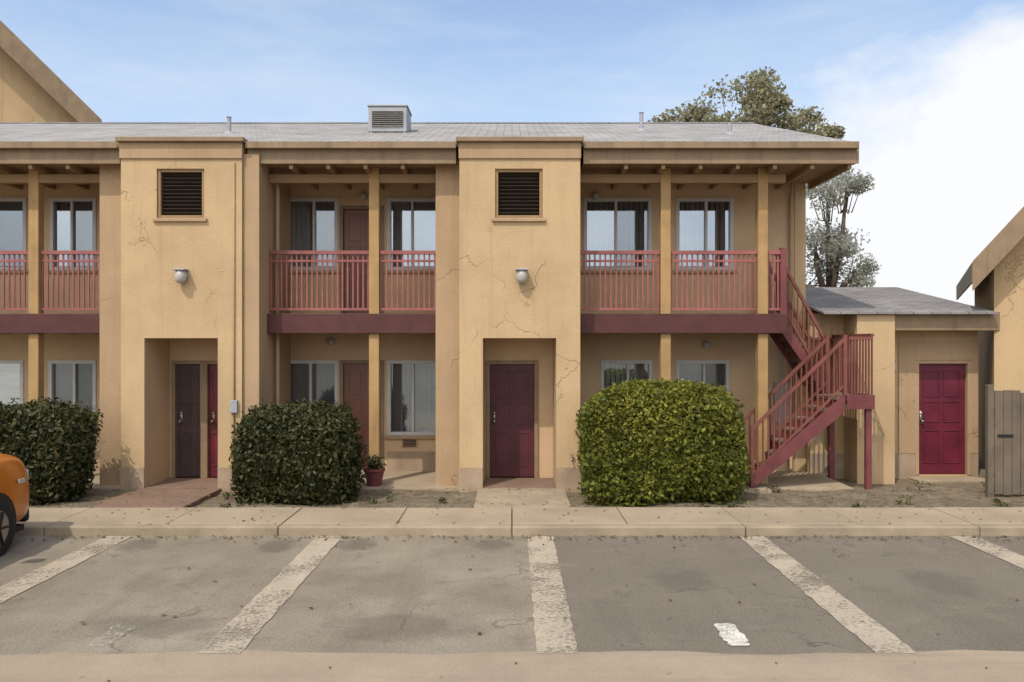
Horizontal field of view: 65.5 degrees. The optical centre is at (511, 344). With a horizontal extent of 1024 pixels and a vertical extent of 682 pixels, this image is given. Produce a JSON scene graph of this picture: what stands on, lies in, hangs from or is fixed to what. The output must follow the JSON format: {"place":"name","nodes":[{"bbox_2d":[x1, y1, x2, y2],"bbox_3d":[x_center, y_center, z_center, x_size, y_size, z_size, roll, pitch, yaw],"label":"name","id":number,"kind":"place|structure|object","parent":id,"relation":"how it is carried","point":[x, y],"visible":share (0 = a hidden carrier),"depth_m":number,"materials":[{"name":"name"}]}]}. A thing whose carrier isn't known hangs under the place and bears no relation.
{"place":"outdoors","nodes":[
{"label":"outdoors","id":0,"kind":"place"},
{"bbox_2d":[0,20,101,121],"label":"gabled building","id":1,"kind":"structure","parent":0,"point":[34,87],"depth_m":24.08,"materials":[{"name":"beige paint"}]},
{"bbox_2d":[90,488,220,507],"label":"path","id":2,"kind":"structure","parent":0,"point":[171,497],"depth_m":12.02,"materials":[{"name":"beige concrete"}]},
{"bbox_2d":[0,112,858,491],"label":"apartment building","id":3,"kind":"structure","parent":0,"point":[468,306],"depth_m":13.45,"materials":[{"name":"paint"}]},
{"bbox_2d":[0,360,23,404],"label":"window","id":4,"kind":"structure","parent":3,"relation":"in","point":[11,371],"depth_m":14.85,"materials":[{"name":"glass"}]},
{"bbox_2d":[0,198,27,272],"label":"window","id":5,"kind":"structure","parent":3,"relation":"in","point":[13,211],"depth_m":14.96,"materials":[{"name":"glass"}]},
{"bbox_2d":[46,198,97,272],"bbox_3d":[-8.153,-2.027,14.865,0.959,1.405,0.250,0,0,0],"label":"window","id":6,"kind":"structure","parent":3,"relation":"in","point":[72,220],"depth_m":14.95,"materials":[{"name":"glass"}]},
{"bbox_2d":[48,360,97,427],"bbox_3d":[-8.166,0.933,14.865,0.986,1.285,0.250,0,0,0],"label":"window","id":7,"kind":"structure","parent":3,"relation":"in","point":[72,380],"depth_m":14.95,"materials":[{"name":"glass"}]},
{"bbox_2d":[171,361,203,477],"bbox_3d":[-5.627,1.297,13.872,0.567,2.034,0.135,0,0,0],"label":"door","id":8,"kind":"structure","parent":3,"relation":"in","point":[187,377],"depth_m":13.88,"materials":[{"name":"brown paint"}]},
{"bbox_2d":[204,361,217,477],"bbox_3d":[-5.064,1.297,13.872,0.567,2.034,0.135,0,0,0],"label":"door","id":9,"kind":"structure","parent":3,"relation":"in","point":[210,367],"depth_m":13.88,"materials":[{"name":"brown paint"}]},
{"bbox_2d":[290,198,340,272],"bbox_3d":[-3.713,-2.027,14.865,1.065,1.405,0.250,0,0,0],"label":"window","id":10,"kind":"structure","parent":3,"relation":"in","point":[314,221],"depth_m":14.96,"materials":[{"name":"glass"}]},
{"bbox_2d":[291,360,358,406],"bbox_3d":[-3.713,0.905,15.030,1.525,1.590,0.580,0,0,0],"label":"window","id":11,"kind":"structure","parent":3,"relation":"in","point":[311,380],"depth_m":14.96,"materials":[{"name":"glass"}]},
{"bbox_2d":[340,206,383,313],"bbox_3d":[-2.788,-1.550,14.853,0.829,2.060,0.135,0,0,0],"label":"door","id":12,"kind":"structure","parent":3,"relation":"in","point":[354,220],"depth_m":14.86,"materials":[{"name":"brown paint"}]},
{"bbox_2d":[340,360,383,467],"bbox_3d":[-2.788,1.315,14.853,0.829,2.050,0.135,0,0,0],"label":"door","id":13,"kind":"structure","parent":3,"relation":"in","point":[354,378],"depth_m":14.86,"materials":[{"name":"brown paint"}]},
{"bbox_2d":[367,105,411,132],"bbox_3d":[-2.391,-4.268,15.620,0.778,0.676,0.699,0,0,0],"label":"rooftop cooler","id":14,"kind":"object","parent":3,"relation":"on","point":[389,118],"visible":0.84,"depth_m":15.30,"materials":[{"name":"grey metal"}]},
{"bbox_2d":[384,198,435,272],"bbox_3d":[-1.824,-2.027,14.869,1.091,1.405,0.259,0,0,0],"label":"window","id":15,"kind":"structure","parent":3,"relation":"in","point":[411,222],"depth_m":14.96,"materials":[{"name":"glass"}]},
{"bbox_2d":[384,360,435,438],"bbox_3d":[-1.810,0.990,15.030,1.578,1.760,0.580,0,0,0],"label":"window","id":16,"kind":"structure","parent":3,"relation":"in","point":[411,384],"depth_m":14.96,"materials":[{"name":"glass"}]},
{"bbox_2d":[486,361,537,477],"bbox_3d":[0.002,1.297,13.872,0.900,2.034,0.135,0,0,0],"label":"door","id":17,"kind":"structure","parent":3,"relation":"in","point":[511,386],"depth_m":13.88,"materials":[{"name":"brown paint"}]},
{"bbox_2d":[581,198,654,272],"bbox_3d":[1.962,-2.055,15.030,1.829,1.710,0.580,0,0,0],"label":"window","id":18,"kind":"structure","parent":3,"relation":"in","point":[609,224],"depth_m":14.96,"materials":[{"name":"glass"}]},
{"bbox_2d":[601,360,652,388],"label":"window","id":19,"kind":"structure","parent":3,"relation":"in","point":[616,371],"depth_m":14.96,"materials":[{"name":"glass"}]},
{"bbox_2d":[676,360,728,392],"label":"window","id":20,"kind":"structure","parent":3,"relation":"in","point":[707,371],"depth_m":14.95,"materials":[{"name":"glass"}]},
{"bbox_2d":[673,198,736,272],"bbox_3d":[3.581,-2.055,15.030,1.631,1.710,0.580,0,0,0],"label":"window","id":21,"kind":"structure","parent":3,"relation":"in","point":[702,224],"depth_m":14.96,"materials":[{"name":"glass"}]},
{"bbox_2d":[0,536,1023,654],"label":"parking lot","id":22,"kind":"structure","parent":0,"point":[434,595],"depth_m":7.81,"materials":[{"name":"grey asphalt"}]},
{"bbox_2d":[0,453,29,555],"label":"parked car","id":23,"kind":"object","parent":22,"relation":"on","point":[14,490],"visible":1,"depth_m":9.48,"materials":[{"name":"orange paint"}]},
{"bbox_2d":[0,536,131,602],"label":"parking line","id":24,"kind":"object","parent":22,"relation":"on","point":[62,564],"visible":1,"depth_m":8.69,"materials":[{"name":"paint"}]},
{"bbox_2d":[199,536,340,652],"bbox_3d":[-2.317,2.442,8.225,0.352,0.001,3.850,0,0,0],"label":"parking line","id":25,"kind":"object","parent":22,"relation":"on","point":[318,548],"visible":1,"depth_m":7.75,"materials":[{"name":"paint"}]},
{"bbox_2d":[12,486,1023,681],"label":"leaf litter","id":26,"kind":"object","parent":22,"relation":"on","point":[730,536],"visible":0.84,"depth_m":10.88,"materials":[{"name":"brown plant"}]},
{"bbox_2d":[527,536,577,652],"bbox_3d":[0.360,2.442,8.225,0.353,0.001,3.850,0,0,0],"label":"parking line","id":27,"kind":"object","parent":22,"relation":"on","point":[543,643],"visible":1,"depth_m":7.54,"materials":[{"name":"paint"}]},
{"bbox_2d":[714,623,749,645],"bbox_3d":[1.850,2.442,6.720,0.222,0.001,0.520,0,0,0],"label":"paint mark","id":28,"kind":"object","parent":22,"relation":"on","point":[735,637],"visible":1,"depth_m":6.68,"materials":[{"name":"white paint"}]},
{"bbox_2d":[741,536,916,652],"bbox_3d":[3.043,2.442,8.225,0.350,0.001,3.850,0,0,0],"label":"parking line","id":29,"kind":"object","parent":22,"relation":"on","point":[880,636],"visible":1,"depth_m":7.45,"materials":[{"name":"paint"}]},
{"bbox_2d":[950,536,1023,568],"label":"parking line","id":30,"kind":"object","parent":22,"relation":"on","point":[1014,558],"visible":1,"depth_m":9.45,"materials":[{"name":"paint"}]},
{"bbox_2d":[0,650,1023,681],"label":"drive lane","id":31,"kind":"structure","parent":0,"point":[632,666],"depth_m":6.03,"materials":[{"name":"beige concrete"}]},
{"bbox_2d":[0,0,1023,305],"label":"sky","id":32,"kind":"structure","parent":0,"point":[930,92],"materials":[{"name":"blue"}]},
{"bbox_2d":[16,507,1023,525],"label":"sidewalk","id":33,"kind":"structure","parent":0,"point":[666,515],"depth_m":10.85,"materials":[{"name":"concrete"}]},
{"bbox_2d":[474,488,570,507],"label":"path","id":34,"kind":"structure","parent":0,"point":[515,497],"depth_m":12.09,"materials":[{"name":"concrete"}]},
{"bbox_2d":[29,487,1023,507],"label":"planting bed","id":35,"kind":"object","parent":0,"point":[428,499],"visible":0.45,"depth_m":12.19,"materials":[{"name":"soil"}]},
{"bbox_2d":[0,396,103,506],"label":"shrub","id":36,"kind":"object","parent":35,"relation":"on","point":[51,445],"visible":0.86,"depth_m":11.76,"materials":[{"name":"green plant"}]},
{"bbox_2d":[228,397,367,505],"bbox_3d":[-3.312,1.641,12.202,2.082,1.660,1.449,0,0,0],"label":"shrub","id":37,"kind":"object","parent":35,"relation":"on","point":[300,452],"visible":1,"depth_m":11.70,"materials":[{"name":"green plant"}]},
{"bbox_2d":[53,480,1011,507],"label":"weeds","id":38,"kind":"object","parent":35,"relation":"on","point":[440,499],"visible":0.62,"depth_m":11.81,"materials":[{"name":"green plant"}]},
{"bbox_2d":[574,376,751,506],"bbox_3d":[2.338,1.480,12.331,2.775,1.972,1.812,0,0,0],"label":"shrub","id":39,"kind":"object","parent":35,"relation":"on","point":[646,441],"visible":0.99,"depth_m":11.71,"materials":[{"name":"green plant"}]},
{"bbox_2d":[985,384,1023,497],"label":"wooden gate","id":40,"kind":"structure","parent":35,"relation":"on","point":[1004,442],"depth_m":12.50,"materials":[{"name":"grey wood"}]},
{"bbox_2d":[834,479,984,489],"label":"side yard","id":41,"kind":"structure","parent":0,"point":[900,483],"depth_m":13.89,"materials":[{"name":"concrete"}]},
{"bbox_2d":[978,455,984,477],"bbox_3d":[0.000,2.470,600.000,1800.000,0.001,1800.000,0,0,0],"label":"ground","id":42,"kind":"structure","parent":0,"point":[981,470],"depth_m":15.75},
{"bbox_2d":[85,471,852,490],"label":"porch slab","id":43,"kind":"structure","parent":42,"relation":"on","point":[783,480],"depth_m":13.57,"materials":[{"name":"concrete"}]},
{"bbox_2d":[362,453,385,485],"bbox_3d":[-2.315,2.088,13.267,0.401,0.521,0.467,0,0,21],"label":"flower pot","id":44,"kind":"object","parent":43,"relation":"on","point":[374,472],"visible":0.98,"depth_m":13.20,"materials":[{"name":"red ceramic"}]},
{"bbox_2d":[740,262,874,493],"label":"staircase","id":45,"kind":"structure","parent":43,"relation":"on","point":[804,427],"depth_m":12.97,"materials":[{"name":"red metal"}]},
{"bbox_2d":[14,524,1023,535],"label":"kerb","id":46,"kind":"structure","parent":42,"relation":"on","point":[523,529],"depth_m":10.20,"materials":[{"name":"concrete"}]},
{"bbox_2d":[647,67,853,174],"bbox_3d":[8.191,-3.559,27.039,7.043,12.435,3.954,0,0,0],"label":"tree","id":47,"kind":"object","parent":42,"relation":"on","point":[762,103],"visible":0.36,"depth_m":26.54,"materials":[{"name":"green plant"}]},
{"bbox_2d":[806,167,881,286],"bbox_3d":[9.598,-1.309,23.899,3.426,7.940,2.737,0,0,-31],"label":"tree","id":48,"kind":"object","parent":42,"relation":"on","point":[842,246],"visible":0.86,"depth_m":23.43,"materials":[{"name":"green plant"}]},
{"bbox_2d":[806,287,999,483],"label":"building","id":49,"kind":"structure","parent":42,"relation":"on","point":[925,392],"depth_m":14.58,"materials":[{"name":"beige paint"}]},
{"bbox_2d":[915,360,970,474],"bbox_3d":[7.900,1.339,14.652,1.016,2.098,0.135,0,0,0],"label":"door","id":50,"kind":"structure","parent":49,"relation":"in","point":[943,387],"depth_m":14.66,"materials":[{"name":"red paint"}]},
{"bbox_2d":[956,207,1023,465],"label":"gabled house","id":51,"kind":"structure","parent":42,"relation":"on","point":[993,275],"depth_m":14.06,"materials":[{"name":"beige paint"}]}
]}

